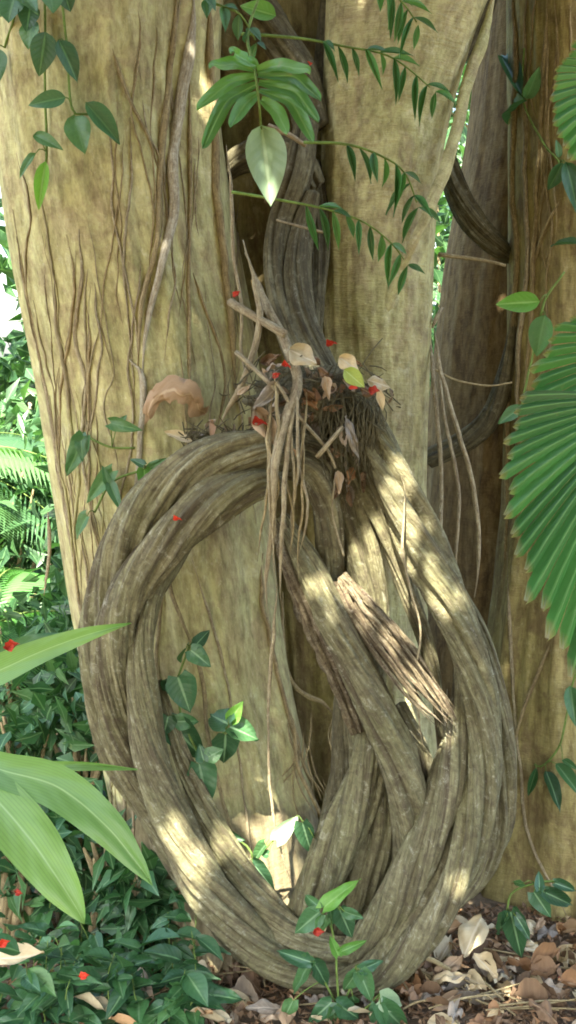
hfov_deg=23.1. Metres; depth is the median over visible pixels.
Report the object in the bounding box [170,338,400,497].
litter nest
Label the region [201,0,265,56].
climbing fern
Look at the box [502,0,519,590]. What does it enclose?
climbing vine
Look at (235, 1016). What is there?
dead leaf
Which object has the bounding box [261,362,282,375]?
dead leaf
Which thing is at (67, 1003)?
ground plant
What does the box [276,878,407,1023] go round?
arrowhead plant
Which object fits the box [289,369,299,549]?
aerial root
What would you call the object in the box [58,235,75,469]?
climbing vine
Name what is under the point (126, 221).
climbing vine
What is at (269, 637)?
vine
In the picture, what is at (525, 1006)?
twig
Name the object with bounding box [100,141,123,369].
climbing vine
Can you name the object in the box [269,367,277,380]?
dead leaf
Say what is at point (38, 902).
ground plant
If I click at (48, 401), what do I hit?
climbing vine
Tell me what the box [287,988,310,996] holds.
dead leaf
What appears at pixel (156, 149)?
climbing vine
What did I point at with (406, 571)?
aerial root
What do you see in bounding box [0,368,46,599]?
background shrub
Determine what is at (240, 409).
climbing vine
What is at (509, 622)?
climbing vine
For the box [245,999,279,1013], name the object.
dead leaf
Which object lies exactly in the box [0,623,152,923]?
broad leaf plant
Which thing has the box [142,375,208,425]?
bracket fungus
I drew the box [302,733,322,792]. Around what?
aerial root
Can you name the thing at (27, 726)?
leafy undershrub
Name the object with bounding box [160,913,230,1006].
ground plant
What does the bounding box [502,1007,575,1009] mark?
twig
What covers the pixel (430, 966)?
dead leaf
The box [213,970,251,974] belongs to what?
twig
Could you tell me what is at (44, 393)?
climbing vine
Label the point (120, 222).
climbing vine
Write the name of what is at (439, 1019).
dead leaf
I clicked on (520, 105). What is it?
climbing vine
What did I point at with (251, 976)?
dead leaf
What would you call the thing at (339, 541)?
twig
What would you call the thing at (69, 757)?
leafy undershrub
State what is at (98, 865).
leafy undershrub
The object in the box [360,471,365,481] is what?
dead leaf
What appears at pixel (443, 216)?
understory shrub
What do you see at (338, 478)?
dead leaf
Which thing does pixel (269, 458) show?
aerial root
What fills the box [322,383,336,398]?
dead leaf
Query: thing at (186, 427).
climbing vine
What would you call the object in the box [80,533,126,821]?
climbing vine
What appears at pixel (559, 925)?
dead leaf
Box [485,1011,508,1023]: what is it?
dead leaf
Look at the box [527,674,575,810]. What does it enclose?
climbing plant
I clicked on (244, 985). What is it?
dead leaf
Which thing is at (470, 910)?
leaf litter
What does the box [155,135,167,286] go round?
climbing vine
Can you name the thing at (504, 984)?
dead leaf
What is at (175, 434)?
dead leaf
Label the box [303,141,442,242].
climbing fern
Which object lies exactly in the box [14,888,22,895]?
fallen petal
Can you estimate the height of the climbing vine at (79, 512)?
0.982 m
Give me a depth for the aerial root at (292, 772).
3.87 m
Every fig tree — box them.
[0,0,326,977]
[220,0,345,819]
[321,0,486,880]
[427,0,507,837]
[481,0,575,922]
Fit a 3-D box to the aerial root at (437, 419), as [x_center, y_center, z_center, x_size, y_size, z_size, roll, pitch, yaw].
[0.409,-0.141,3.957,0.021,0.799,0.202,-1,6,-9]
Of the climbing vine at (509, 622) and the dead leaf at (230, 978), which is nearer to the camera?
the dead leaf at (230, 978)
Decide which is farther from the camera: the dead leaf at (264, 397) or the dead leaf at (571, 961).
the dead leaf at (571, 961)
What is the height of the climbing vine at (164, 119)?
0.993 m
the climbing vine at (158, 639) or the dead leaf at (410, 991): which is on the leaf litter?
the dead leaf at (410, 991)
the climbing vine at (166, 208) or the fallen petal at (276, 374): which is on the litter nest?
the fallen petal at (276, 374)
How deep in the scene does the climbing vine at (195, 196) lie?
3.71 m
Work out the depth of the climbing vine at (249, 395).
3.82 m
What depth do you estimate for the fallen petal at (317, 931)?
3.31 m
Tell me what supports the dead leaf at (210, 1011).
on the leaf litter
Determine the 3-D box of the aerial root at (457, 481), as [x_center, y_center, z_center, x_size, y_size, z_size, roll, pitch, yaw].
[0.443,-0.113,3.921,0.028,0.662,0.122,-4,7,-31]
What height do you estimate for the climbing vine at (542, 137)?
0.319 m
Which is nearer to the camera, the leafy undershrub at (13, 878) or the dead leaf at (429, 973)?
the dead leaf at (429, 973)
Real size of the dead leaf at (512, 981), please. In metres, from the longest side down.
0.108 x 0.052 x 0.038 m
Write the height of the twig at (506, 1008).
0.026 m
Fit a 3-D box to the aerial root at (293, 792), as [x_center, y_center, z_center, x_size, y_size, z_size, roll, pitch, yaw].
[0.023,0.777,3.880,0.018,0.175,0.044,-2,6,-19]
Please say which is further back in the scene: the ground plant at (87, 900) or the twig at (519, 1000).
the ground plant at (87, 900)
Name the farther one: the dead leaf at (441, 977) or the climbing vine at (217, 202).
the climbing vine at (217, 202)
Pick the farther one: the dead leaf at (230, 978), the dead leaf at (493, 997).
the dead leaf at (230, 978)
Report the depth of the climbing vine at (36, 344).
3.76 m
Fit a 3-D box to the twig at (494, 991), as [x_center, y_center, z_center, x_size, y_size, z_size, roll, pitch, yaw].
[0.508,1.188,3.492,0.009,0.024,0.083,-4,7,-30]
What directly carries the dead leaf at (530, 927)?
on the leaf litter
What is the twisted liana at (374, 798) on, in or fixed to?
attached to the twisted liana at (446, 860)
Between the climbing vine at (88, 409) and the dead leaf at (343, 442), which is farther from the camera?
the climbing vine at (88, 409)
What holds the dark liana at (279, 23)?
attached to the fig tree at (228, 562)
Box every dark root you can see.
[427,315,516,467]
[443,156,510,263]
[465,0,496,62]
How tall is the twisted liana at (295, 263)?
0.782 m
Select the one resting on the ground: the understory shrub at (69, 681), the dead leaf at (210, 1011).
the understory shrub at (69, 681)
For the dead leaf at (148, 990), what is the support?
on the dead leaf
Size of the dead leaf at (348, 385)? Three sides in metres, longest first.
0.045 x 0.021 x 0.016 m
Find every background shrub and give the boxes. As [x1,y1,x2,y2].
[0,365,45,571]
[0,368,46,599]
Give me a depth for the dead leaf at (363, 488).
3.48 m
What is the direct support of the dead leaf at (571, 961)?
on the leaf litter
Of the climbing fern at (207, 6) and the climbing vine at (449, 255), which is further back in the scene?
the climbing vine at (449, 255)
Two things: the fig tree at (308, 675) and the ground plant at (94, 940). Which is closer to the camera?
the ground plant at (94, 940)
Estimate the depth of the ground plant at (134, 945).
3.42 m
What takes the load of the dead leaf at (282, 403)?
in the litter nest
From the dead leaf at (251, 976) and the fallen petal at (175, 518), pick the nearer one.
the fallen petal at (175, 518)
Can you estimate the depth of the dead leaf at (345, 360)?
3.42 m
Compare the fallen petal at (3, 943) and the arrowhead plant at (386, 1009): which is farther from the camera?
the arrowhead plant at (386, 1009)
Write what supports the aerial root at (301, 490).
hanging from the fig tree at (228, 562)
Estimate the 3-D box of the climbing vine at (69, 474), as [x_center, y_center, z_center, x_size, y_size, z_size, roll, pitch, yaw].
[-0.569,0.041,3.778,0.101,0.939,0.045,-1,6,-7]
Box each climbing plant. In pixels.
[0,0,119,209]
[65,415,166,539]
[496,271,564,423]
[498,48,575,246]
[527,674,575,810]
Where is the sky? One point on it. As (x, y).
(8, 306)
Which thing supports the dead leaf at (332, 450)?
in the litter nest
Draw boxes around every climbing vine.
[12,209,55,449]
[16,154,31,297]
[16,238,72,562]
[21,255,65,520]
[32,151,80,500]
[33,300,72,553]
[37,341,54,454]
[38,220,96,547]
[39,366,48,416]
[43,376,63,510]
[44,221,73,516]
[49,395,76,566]
[54,270,80,566]
[55,364,89,577]
[57,379,63,511]
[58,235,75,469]
[59,376,82,586]
[63,490,81,613]
[64,253,80,487]
[65,430,74,549]
[73,229,98,536]
[73,542,79,604]
[80,287,91,596]
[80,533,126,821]
[81,331,98,504]
[83,269,103,536]
[86,217,117,469]
[86,307,98,547]
[86,468,93,559]
[89,282,102,430]
[91,410,99,540]
[95,451,111,799]
[98,521,116,809]
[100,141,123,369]
[109,137,138,374]
[109,779,112,804]
[112,48,157,166]
[114,88,123,328]
[120,261,140,497]
[122,118,137,416]
[129,359,146,484]
[130,12,154,243]
[132,27,141,137]
[137,0,177,365]
[139,71,162,290]
[142,0,195,372]
[149,31,157,264]
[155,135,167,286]
[155,597,163,679]
[163,136,176,360]
[168,584,188,639]
[170,0,181,147]
[170,124,182,314]
[172,85,186,246]
[179,215,193,314]
[179,350,187,445]
[182,139,199,365]
[186,628,232,830]
[187,84,191,416]
[192,560,251,860]
[193,273,226,423]
[194,164,198,234]
[204,284,215,430]
[205,12,236,388]
[217,953,224,972]
[231,369,243,526]
[234,197,239,380]
[238,296,255,514]
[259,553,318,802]
[435,368,511,386]
[438,252,505,266]
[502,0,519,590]
[506,551,566,915]
[515,0,529,445]
[515,643,550,738]
[518,51,522,130]
[524,0,547,385]
[527,0,536,120]
[534,9,557,286]
[535,202,558,262]
[538,143,549,281]
[539,101,543,208]
[543,147,554,368]
[544,0,558,217]
[544,25,548,162]
[569,6,573,105]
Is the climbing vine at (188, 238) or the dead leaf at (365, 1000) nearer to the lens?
the dead leaf at (365, 1000)
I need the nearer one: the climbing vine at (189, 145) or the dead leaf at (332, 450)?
the dead leaf at (332, 450)
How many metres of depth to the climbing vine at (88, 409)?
3.68 m
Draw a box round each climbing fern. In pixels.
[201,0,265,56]
[231,190,424,294]
[241,32,456,127]
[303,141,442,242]
[377,0,437,57]
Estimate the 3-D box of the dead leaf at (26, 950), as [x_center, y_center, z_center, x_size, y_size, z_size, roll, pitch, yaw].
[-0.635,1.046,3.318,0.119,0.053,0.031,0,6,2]
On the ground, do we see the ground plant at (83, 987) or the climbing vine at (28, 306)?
the ground plant at (83, 987)
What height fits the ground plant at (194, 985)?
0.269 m
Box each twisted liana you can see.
[78,392,516,1000]
[224,115,335,365]
[274,513,456,935]
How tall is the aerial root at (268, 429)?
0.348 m
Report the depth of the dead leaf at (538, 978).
3.60 m
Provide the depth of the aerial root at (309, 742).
3.87 m
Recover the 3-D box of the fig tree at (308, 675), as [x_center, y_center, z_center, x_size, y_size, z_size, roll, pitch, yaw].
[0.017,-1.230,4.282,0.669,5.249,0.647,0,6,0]
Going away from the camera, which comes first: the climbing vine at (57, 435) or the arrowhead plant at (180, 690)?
the arrowhead plant at (180, 690)
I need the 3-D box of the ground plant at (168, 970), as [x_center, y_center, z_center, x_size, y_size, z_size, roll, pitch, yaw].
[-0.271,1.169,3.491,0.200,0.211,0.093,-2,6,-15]
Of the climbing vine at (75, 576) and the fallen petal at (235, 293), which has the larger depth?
the climbing vine at (75, 576)
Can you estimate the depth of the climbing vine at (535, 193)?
4.15 m
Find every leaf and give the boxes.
[0,942,43,964]
[73,992,107,1011]
[109,1013,135,1023]
[137,967,153,998]
[159,984,167,993]
[164,430,191,442]
[184,1007,231,1023]
[195,1006,212,1015]
[196,0,320,148]
[198,959,206,966]
[204,1019,214,1023]
[205,419,215,428]
[207,1009,234,1023]
[209,419,215,434]
[210,989,253,1011]
[226,962,240,985]
[230,975,258,1001]
[230,1010,238,1023]
[232,963,260,995]
[232,972,270,986]
[233,1002,244,1020]
[237,385,249,394]
[241,0,275,20]
[245,125,286,206]
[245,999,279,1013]
[251,407,276,444]
[252,381,277,410]
[253,1009,279,1022]
[260,353,280,365]
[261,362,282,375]
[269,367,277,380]
[278,399,285,406]
[278,994,295,1023]
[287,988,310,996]
[289,343,316,364]
[301,388,321,405]
[302,388,316,401]
[304,994,318,1004]
[305,367,312,377]
[307,395,317,409]
[308,412,313,424]
[310,423,319,434]
[310,994,325,999]
[311,1015,331,1020]
[314,356,320,364]
[317,367,330,377]
[321,376,331,399]
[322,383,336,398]
[322,405,342,411]
[330,447,345,457]
[334,470,343,493]
[334,488,341,498]
[336,384,345,396]
[336,426,346,446]
[338,353,357,368]
[342,379,354,391]
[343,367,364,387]
[345,415,359,459]
[345,484,354,502]
[346,467,354,483]
[346,486,352,506]
[347,1006,372,1015]
[357,1019,376,1023]
[358,385,375,396]
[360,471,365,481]
[360,472,367,492]
[361,995,370,1005]
[366,375,389,390]
[376,390,384,410]
[394,974,421,997]
[400,985,422,1005]
[408,992,439,1004]
[409,968,426,983]
[419,980,445,996]
[420,968,432,978]
[424,958,442,974]
[425,970,470,983]
[426,995,448,1004]
[427,1012,459,1023]
[431,990,462,1010]
[433,954,463,975]
[434,935,452,960]
[435,1014,445,1023]
[440,976,469,991]
[447,919,462,932]
[448,997,462,1023]
[454,987,483,1004]
[455,915,467,922]
[458,914,488,957]
[464,969,486,990]
[466,984,480,991]
[466,999,502,1023]
[468,939,493,964]
[468,985,490,989]
[473,951,497,978]
[473,964,515,975]
[482,992,503,999]
[484,949,509,977]
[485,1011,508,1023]
[487,938,502,947]
[487,940,497,949]
[487,973,507,982]
[487,1009,503,1016]
[488,923,495,928]
[497,980,518,1001]
[499,955,518,961]
[499,970,514,984]
[505,956,541,978]
[509,971,529,1000]
[509,977,554,1006]
[513,966,524,973]
[519,970,542,983]
[524,944,537,952]
[526,919,535,927]
[526,940,537,947]
[527,921,533,934]
[528,999,556,1023]
[529,942,560,967]
[529,955,561,976]
[536,916,545,931]
[536,995,569,1013]
[537,924,557,939]
[542,982,561,1016]
[544,978,563,992]
[552,944,573,960]
[554,945,567,969]
[555,952,575,964]
[556,989,569,998]
[557,918,575,936]
[557,941,575,963]
[557,968,575,986]
[559,919,575,932]
[562,938,575,943]
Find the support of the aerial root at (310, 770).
attached to the fig tree at (228, 562)
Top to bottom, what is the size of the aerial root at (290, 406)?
0.983 m
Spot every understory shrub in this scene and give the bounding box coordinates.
[0,378,62,693]
[0,498,83,761]
[0,591,107,795]
[4,475,60,604]
[429,65,469,394]
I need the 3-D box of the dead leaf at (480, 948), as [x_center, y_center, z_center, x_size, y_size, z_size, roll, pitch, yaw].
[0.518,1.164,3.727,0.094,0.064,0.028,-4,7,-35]
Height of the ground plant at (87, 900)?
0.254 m
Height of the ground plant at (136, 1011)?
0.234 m
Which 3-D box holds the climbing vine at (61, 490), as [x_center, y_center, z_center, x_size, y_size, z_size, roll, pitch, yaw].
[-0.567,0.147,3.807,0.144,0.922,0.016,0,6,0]
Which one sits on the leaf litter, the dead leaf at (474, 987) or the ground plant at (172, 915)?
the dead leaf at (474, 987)
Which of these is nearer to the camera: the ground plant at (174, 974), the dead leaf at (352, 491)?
the ground plant at (174, 974)
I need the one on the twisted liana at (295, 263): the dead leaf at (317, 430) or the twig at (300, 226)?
the twig at (300, 226)
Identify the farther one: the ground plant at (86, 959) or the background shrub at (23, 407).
the background shrub at (23, 407)
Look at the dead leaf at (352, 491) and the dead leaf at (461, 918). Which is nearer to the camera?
the dead leaf at (352, 491)
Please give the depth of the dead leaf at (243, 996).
3.51 m
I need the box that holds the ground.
[0,402,575,1023]
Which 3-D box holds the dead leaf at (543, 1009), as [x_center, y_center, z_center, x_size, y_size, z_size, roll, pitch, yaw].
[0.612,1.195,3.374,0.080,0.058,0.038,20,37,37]
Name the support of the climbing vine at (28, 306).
attached to the fig tree at (228, 562)
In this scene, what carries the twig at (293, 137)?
attached to the fig tree at (228, 562)
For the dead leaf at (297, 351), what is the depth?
3.41 m
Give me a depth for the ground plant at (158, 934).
3.43 m
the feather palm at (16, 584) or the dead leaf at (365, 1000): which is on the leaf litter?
the dead leaf at (365, 1000)
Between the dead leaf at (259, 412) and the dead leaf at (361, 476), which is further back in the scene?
the dead leaf at (361, 476)
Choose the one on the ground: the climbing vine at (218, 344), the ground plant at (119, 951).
the ground plant at (119, 951)
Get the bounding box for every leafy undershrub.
[0,671,98,843]
[0,802,82,943]
[10,649,108,856]
[30,752,103,923]
[44,808,162,953]
[80,843,185,977]
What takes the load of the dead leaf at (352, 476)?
in the litter nest
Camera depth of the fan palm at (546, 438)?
2.58 m
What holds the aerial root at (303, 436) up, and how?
hanging from the fig tree at (228, 562)
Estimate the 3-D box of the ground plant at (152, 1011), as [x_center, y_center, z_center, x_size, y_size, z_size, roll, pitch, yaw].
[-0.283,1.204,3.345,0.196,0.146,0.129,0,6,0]
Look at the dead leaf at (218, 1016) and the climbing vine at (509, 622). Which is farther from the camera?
the climbing vine at (509, 622)
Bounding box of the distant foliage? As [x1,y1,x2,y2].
[0,109,469,436]
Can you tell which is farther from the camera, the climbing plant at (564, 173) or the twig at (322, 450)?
the climbing plant at (564, 173)
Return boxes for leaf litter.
[0,901,575,1023]
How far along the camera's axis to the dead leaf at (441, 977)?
3.54 m
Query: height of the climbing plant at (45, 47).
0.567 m
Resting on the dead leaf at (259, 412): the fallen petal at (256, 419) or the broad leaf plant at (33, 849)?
the fallen petal at (256, 419)
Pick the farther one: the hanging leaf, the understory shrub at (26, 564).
the understory shrub at (26, 564)
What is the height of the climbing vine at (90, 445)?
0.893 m
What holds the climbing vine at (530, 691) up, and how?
attached to the fig tree at (552, 828)
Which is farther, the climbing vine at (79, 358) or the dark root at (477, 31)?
the dark root at (477, 31)
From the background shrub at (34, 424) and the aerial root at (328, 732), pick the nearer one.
the aerial root at (328, 732)
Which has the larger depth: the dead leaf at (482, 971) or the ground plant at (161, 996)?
the dead leaf at (482, 971)
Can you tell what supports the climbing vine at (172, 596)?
attached to the fig tree at (228, 562)
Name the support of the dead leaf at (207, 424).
in the litter nest
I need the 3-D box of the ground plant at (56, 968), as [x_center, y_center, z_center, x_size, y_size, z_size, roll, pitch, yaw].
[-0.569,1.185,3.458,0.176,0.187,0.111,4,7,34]
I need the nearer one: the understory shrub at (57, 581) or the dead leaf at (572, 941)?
the dead leaf at (572, 941)
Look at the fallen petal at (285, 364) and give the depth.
3.41 m
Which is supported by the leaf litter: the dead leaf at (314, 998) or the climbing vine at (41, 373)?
the dead leaf at (314, 998)
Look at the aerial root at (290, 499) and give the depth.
3.38 m
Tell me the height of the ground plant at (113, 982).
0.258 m
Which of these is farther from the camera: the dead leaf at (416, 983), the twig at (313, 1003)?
the dead leaf at (416, 983)
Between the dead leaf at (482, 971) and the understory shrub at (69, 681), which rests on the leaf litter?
the dead leaf at (482, 971)
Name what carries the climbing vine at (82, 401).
attached to the fig tree at (228, 562)
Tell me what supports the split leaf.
attached to the fig tree at (228, 562)
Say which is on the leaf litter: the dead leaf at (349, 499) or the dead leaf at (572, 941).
the dead leaf at (572, 941)
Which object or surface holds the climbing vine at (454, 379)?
attached to the fig tree at (360, 320)
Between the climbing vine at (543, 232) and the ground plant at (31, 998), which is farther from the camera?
the climbing vine at (543, 232)
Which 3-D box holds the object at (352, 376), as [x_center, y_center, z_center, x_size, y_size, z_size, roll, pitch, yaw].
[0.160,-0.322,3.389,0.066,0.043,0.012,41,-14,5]
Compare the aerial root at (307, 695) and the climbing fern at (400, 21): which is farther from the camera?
the aerial root at (307, 695)
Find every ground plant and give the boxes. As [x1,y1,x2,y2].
[0,892,54,937]
[0,912,38,981]
[0,933,55,1016]
[0,967,18,1008]
[0,970,6,1010]
[0,983,45,1023]
[8,939,77,1013]
[11,921,75,1017]
[17,922,79,1023]
[17,934,73,1023]
[24,894,52,968]
[25,927,96,1015]
[29,957,78,1023]
[35,889,95,967]
[47,908,106,965]
[48,985,78,1011]
[52,963,104,1023]
[56,913,102,965]
[68,965,144,1021]
[69,939,106,966]
[71,862,90,931]
[73,947,143,1023]
[84,927,133,1023]
[89,918,148,965]
[97,966,155,1015]
[99,947,139,994]
[101,977,157,1023]
[106,938,163,999]
[106,954,161,1023]
[107,927,179,1023]
[133,997,187,1023]
[135,962,208,1008]
[143,943,220,1023]
[143,952,212,1007]
[144,925,197,986]
[149,975,225,1023]
[150,893,200,992]
[153,894,206,992]
[155,941,217,995]
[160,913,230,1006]
[160,959,210,1023]
[163,982,245,1023]
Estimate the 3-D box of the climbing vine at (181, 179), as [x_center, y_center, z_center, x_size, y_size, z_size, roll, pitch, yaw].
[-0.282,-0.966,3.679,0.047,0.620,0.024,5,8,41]
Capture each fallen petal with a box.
[0,939,8,947]
[3,639,18,651]
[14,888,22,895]
[79,971,88,979]
[173,515,180,520]
[232,291,239,297]
[252,416,266,424]
[272,372,279,378]
[282,360,290,367]
[313,927,323,936]
[326,339,336,346]
[348,385,357,389]
[368,385,379,394]
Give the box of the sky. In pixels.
[0,93,459,360]
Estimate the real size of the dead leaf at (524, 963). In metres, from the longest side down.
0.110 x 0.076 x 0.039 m
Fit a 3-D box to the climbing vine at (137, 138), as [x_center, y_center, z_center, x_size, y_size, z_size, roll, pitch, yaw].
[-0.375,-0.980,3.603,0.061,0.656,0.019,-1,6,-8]
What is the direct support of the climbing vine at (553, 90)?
attached to the fig tree at (552, 828)
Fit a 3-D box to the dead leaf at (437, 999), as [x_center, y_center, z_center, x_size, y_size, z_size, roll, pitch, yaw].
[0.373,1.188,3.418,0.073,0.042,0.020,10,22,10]
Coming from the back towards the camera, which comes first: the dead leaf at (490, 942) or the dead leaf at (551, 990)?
the dead leaf at (490, 942)
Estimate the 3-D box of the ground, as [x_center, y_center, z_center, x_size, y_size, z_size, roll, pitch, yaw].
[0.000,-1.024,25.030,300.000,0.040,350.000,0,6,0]
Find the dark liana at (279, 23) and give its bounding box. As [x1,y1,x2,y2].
[235,0,328,130]
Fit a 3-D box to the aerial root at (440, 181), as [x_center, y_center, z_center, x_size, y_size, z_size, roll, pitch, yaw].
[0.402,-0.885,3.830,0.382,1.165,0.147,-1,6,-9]
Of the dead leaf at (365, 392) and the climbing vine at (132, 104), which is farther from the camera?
the climbing vine at (132, 104)
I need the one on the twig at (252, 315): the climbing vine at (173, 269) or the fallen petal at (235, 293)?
the fallen petal at (235, 293)
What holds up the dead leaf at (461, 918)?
on the leaf litter
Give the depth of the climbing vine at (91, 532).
3.75 m
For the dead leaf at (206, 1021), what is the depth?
3.37 m
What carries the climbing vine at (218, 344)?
attached to the fig tree at (228, 562)
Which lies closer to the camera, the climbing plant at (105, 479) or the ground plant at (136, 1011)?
the ground plant at (136, 1011)
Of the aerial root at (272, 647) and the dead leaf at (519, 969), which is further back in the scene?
the dead leaf at (519, 969)
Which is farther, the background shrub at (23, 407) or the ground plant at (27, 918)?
the background shrub at (23, 407)
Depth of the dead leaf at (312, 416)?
3.48 m
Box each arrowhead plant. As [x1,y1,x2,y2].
[161,630,258,798]
[232,815,316,889]
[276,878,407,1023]
[496,871,575,957]
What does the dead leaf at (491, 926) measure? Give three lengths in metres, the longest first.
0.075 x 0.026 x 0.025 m
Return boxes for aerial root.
[43,512,50,595]
[132,811,138,887]
[219,253,262,424]
[226,145,247,381]
[242,240,302,627]
[257,416,268,561]
[261,372,280,505]
[266,391,279,529]
[266,406,276,590]
[267,583,293,886]
[268,402,275,557]
[279,383,296,606]
[281,592,331,712]
[282,725,294,776]
[283,442,294,553]
[283,730,298,782]
[287,708,306,769]
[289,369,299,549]
[290,436,294,516]
[290,709,299,763]
[291,751,316,817]
[292,718,320,816]
[292,765,300,821]
[294,392,306,505]
[297,409,304,578]
[297,717,311,776]
[298,421,308,555]
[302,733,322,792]
[304,744,321,800]
[308,739,324,791]
[328,720,331,745]
[385,0,494,311]
[401,477,424,751]
[430,342,442,526]
[432,307,443,327]
[432,318,480,597]
[439,375,460,561]
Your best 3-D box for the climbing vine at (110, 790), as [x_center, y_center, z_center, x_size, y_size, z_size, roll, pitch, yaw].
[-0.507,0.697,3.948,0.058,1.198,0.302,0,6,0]
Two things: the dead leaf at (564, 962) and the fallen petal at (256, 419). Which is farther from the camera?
the dead leaf at (564, 962)
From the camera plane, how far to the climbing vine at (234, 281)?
3.82 m
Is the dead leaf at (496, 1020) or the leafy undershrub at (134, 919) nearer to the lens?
the dead leaf at (496, 1020)
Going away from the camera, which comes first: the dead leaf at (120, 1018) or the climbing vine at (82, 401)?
the dead leaf at (120, 1018)
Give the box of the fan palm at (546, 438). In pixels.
[499,40,575,677]
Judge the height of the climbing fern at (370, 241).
0.250 m
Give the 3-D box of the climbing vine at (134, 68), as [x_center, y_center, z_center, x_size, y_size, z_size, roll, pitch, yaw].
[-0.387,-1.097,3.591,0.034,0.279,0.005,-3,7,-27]
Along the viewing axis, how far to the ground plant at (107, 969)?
3.43 m
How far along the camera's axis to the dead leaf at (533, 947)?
3.75 m
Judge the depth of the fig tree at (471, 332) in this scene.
4.49 m
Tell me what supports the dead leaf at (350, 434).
hanging from the litter nest
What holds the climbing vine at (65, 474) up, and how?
attached to the fig tree at (228, 562)
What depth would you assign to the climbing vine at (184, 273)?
3.68 m
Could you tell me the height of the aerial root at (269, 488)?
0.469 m
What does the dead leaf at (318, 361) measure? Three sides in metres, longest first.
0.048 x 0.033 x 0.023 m
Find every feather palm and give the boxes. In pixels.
[0,432,56,543]
[0,567,78,704]
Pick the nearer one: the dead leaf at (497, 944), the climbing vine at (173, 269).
the climbing vine at (173, 269)
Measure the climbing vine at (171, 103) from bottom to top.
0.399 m
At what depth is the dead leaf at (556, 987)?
3.52 m
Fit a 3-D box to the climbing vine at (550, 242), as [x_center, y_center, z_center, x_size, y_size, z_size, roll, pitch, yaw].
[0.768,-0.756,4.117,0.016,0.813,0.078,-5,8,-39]
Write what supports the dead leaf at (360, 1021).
on the leaf litter
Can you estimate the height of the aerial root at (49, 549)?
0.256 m
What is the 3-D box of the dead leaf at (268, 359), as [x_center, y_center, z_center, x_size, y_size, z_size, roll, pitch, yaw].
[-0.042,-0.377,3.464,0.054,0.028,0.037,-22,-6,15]
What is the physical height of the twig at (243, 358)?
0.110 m
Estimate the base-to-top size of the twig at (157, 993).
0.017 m
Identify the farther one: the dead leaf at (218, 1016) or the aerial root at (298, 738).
the aerial root at (298, 738)
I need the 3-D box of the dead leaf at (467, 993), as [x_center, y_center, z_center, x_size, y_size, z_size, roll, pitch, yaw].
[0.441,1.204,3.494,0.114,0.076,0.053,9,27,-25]
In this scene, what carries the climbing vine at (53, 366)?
attached to the fig tree at (228, 562)
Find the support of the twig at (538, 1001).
on the twig at (525, 1006)
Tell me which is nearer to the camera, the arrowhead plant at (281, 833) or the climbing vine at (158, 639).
the arrowhead plant at (281, 833)
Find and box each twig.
[145,988,169,998]
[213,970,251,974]
[227,298,286,337]
[234,350,280,394]
[267,123,306,146]
[275,381,336,468]
[276,219,322,233]
[298,1000,333,1005]
[315,426,343,458]
[331,481,344,555]
[403,999,427,1009]
[426,956,450,970]
[429,993,501,1008]
[452,943,531,957]
[461,986,500,1007]
[477,983,519,994]
[481,992,515,1015]
[483,980,504,1001]
[485,999,575,1010]
[499,999,575,1005]
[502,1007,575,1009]
[504,994,558,1010]
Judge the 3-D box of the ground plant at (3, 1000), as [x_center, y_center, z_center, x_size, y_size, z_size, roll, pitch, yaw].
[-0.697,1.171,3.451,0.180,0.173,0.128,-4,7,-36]
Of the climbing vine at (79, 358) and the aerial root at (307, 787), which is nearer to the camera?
the climbing vine at (79, 358)
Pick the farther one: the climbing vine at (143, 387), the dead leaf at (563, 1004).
the climbing vine at (143, 387)
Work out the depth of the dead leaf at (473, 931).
3.66 m
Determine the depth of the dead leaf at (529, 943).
3.78 m
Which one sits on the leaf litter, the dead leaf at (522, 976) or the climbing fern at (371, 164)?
the dead leaf at (522, 976)
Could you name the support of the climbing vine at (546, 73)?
attached to the fig tree at (552, 828)
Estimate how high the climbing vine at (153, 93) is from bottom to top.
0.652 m
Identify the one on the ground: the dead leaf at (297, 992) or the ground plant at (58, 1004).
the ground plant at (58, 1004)
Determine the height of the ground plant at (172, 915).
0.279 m
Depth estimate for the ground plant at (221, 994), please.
3.38 m
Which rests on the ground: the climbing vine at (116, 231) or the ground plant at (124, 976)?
the ground plant at (124, 976)
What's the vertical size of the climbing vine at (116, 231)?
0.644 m
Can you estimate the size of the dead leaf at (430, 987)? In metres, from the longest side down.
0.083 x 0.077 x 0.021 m
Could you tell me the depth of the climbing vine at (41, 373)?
3.76 m
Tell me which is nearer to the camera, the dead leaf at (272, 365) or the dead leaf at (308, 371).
the dead leaf at (272, 365)
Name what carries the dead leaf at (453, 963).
on the leaf litter
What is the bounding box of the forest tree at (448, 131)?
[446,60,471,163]
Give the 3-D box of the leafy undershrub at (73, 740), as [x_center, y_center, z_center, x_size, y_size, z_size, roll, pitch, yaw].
[-0.655,0.775,4.434,0.431,0.742,0.402,0,6,0]
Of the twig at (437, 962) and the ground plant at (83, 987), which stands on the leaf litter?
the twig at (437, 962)
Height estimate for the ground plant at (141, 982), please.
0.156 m
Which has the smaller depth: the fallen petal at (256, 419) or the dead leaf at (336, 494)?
the fallen petal at (256, 419)
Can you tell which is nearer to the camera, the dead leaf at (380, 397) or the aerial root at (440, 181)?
the dead leaf at (380, 397)
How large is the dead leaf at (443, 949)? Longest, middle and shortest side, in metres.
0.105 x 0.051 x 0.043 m
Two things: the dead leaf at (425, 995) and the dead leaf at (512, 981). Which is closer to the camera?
the dead leaf at (425, 995)
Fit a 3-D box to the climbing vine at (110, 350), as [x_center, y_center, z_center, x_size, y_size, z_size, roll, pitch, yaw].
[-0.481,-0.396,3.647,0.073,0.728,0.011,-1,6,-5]
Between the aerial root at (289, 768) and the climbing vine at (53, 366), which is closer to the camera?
the climbing vine at (53, 366)
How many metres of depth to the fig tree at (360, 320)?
3.83 m
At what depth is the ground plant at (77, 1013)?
3.36 m

